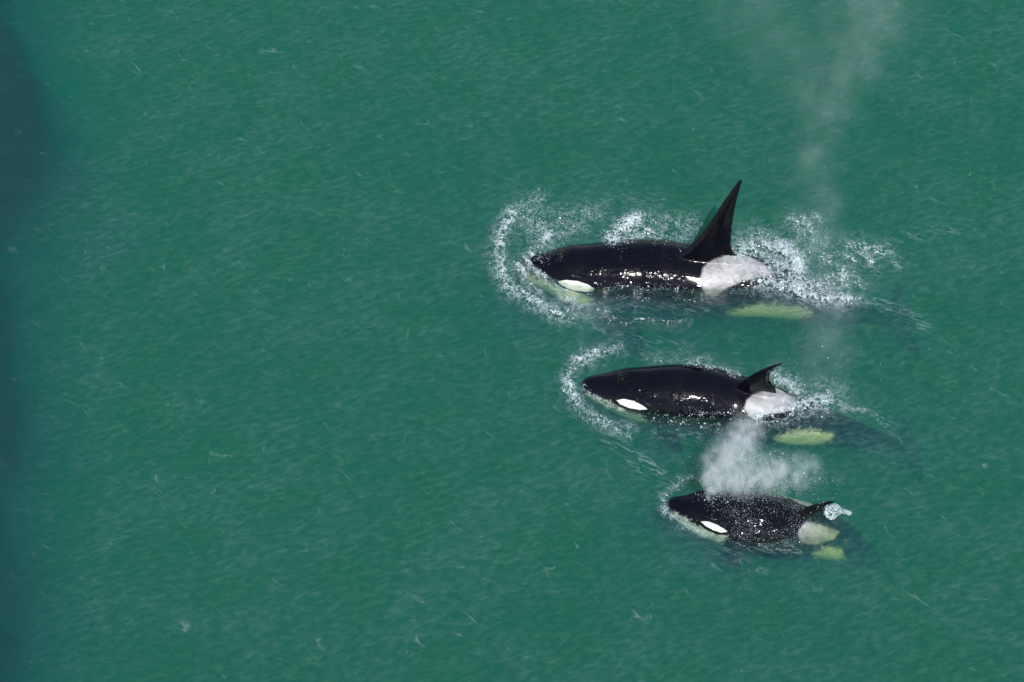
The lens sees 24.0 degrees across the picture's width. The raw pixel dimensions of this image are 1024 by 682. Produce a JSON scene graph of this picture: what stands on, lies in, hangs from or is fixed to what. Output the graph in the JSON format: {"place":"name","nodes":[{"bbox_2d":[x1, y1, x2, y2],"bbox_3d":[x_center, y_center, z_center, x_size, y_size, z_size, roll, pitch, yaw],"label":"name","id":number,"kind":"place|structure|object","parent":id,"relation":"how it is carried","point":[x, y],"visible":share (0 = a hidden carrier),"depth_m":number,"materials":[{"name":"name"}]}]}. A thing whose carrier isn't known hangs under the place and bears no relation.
{"place":"outdoors","nodes":[
{"label":"outdoors","id":0,"kind":"place"},
{"bbox_2d":[0,0,1023,681],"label":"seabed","id":1,"kind":"structure","parent":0,"point":[284,364],"depth_m":52.39,"materials":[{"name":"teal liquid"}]},
{"bbox_2d":[497,213,841,553],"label":"water","id":2,"kind":"structure","parent":0,"point":[690,322],"depth_m":45.55,"materials":[{"name":"liquid"}]},
{"bbox_2d":[487,188,608,322],"bbox_3d":[0.722,-1.686,46.120,2.415,0.246,3.423,0,53,0],"label":"bow foam","id":3,"kind":"object","parent":2,"relation":"on","point":[531,254],"visible":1,"depth_m":46.04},
{"bbox_2d":[562,343,635,430],"bbox_3d":[1.598,0.865,44.289,1.349,0.091,2.236,0,53,0],"label":"sea foam","id":4,"kind":"object","parent":2,"relation":"on","point":[580,358],"visible":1,"depth_m":44.33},
{"bbox_2d":[597,283,698,324],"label":"ripple glints","id":5,"kind":"object","parent":2,"relation":"on","point":[648,300],"visible":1,"depth_m":45.58,"materials":[{"name":"white liquid"}]},
{"bbox_2d":[603,209,701,247],"bbox_3d":[2.689,-2.177,46.461,2.038,0.284,1.284,0,53,0],"label":"wave foam","id":6,"kind":"object","parent":2,"relation":"on","point":[629,222],"visible":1,"depth_m":46.53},
{"bbox_2d":[660,474,704,537],"bbox_3d":[2.949,2.937,42.735,0.721,0.067,1.358,-6,53,-4],"label":"sea foam","id":7,"kind":"object","parent":2,"relation":"on","point":[672,513],"visible":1,"depth_m":42.69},
{"bbox_2d":[643,410,733,433],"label":"ripple drops","id":8,"kind":"object","parent":2,"relation":"on","point":[697,418],"visible":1,"depth_m":43.87,"materials":[{"name":"white liquid"}]},
{"bbox_2d":[500,184,929,429],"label":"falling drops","id":9,"kind":"object","parent":2,"relation":"on","point":[769,314],"visible":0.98,"depth_m":45.78,"materials":[{"name":"white liquid"}]},
{"bbox_2d":[517,180,919,362],"bbox_3d":[4.018,-1.593,45.996,7.842,3.618,2.664,0,53,0],"label":"orca","id":10,"kind":"object","parent":2,"relation":"on","point":[580,272],"visible":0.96,"depth_m":45.92,"materials":[{"name":"black"}]},
{"bbox_2d":[581,363,923,487],"bbox_3d":[4.496,1.114,44.445,6.469,2.949,1.730,2,53,1],"label":"orca","id":11,"kind":"object","parent":2,"relation":"on","point":[683,387],"visible":0.99,"depth_m":44.09,"materials":[{"name":"black"}]},
{"bbox_2d":[660,354,866,424],"bbox_3d":[4.453,0.858,44.130,4.113,0.358,1.470,7,53,5],"label":"female tail foam","id":12,"kind":"object","parent":2,"relation":"on","point":[821,397],"visible":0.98,"depth_m":44.06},
{"bbox_2d":[683,424,852,530],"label":"flying drops","id":13,"kind":"object","parent":2,"relation":"on","point":[748,475],"visible":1,"depth_m":42.58,"materials":[{"name":"white liquid"}]},
{"bbox_2d":[666,489,902,598],"bbox_3d":[4.967,3.702,43.596,4.363,2.967,1.387,-7,53,-5],"label":"orca","id":14,"kind":"object","parent":2,"relation":"on","point":[846,542],"visible":0.96,"depth_m":42.58,"materials":[{"name":"black"}]},
{"bbox_2d":[723,491,830,552],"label":"skin drops","id":15,"kind":"object","parent":14,"relation":"on","point":[778,529],"visible":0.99,"depth_m":42.44,"materials":[{"name":"white liquid"}]},
{"bbox_2d":[722,213,865,308],"bbox_3d":[5.227,-1.516,45.845,2.436,0.474,2.620,-14,54,-11],"label":"tail foam","id":16,"kind":"object","parent":2,"relation":"on","point":[795,265],"visible":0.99,"depth_m":45.85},
{"bbox_2d":[823,503,851,519],"bbox_3d":[5.747,2.982,42.520,0.532,0.379,0.172,-6,53,-5],"label":"fin splash","id":17,"kind":"object","parent":2,"relation":"on","point":[844,511],"visible":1,"depth_m":42.53,"materials":[{"name":"white liquid"}]},
{"bbox_2d":[808,240,895,287],"bbox_3d":[6.504,-1.508,46.112,1.831,0.047,1.263,9,53,6],"label":"drifting foam","id":18,"kind":"object","parent":2,"relation":"on","point":[870,261],"visible":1,"depth_m":46.19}
]}

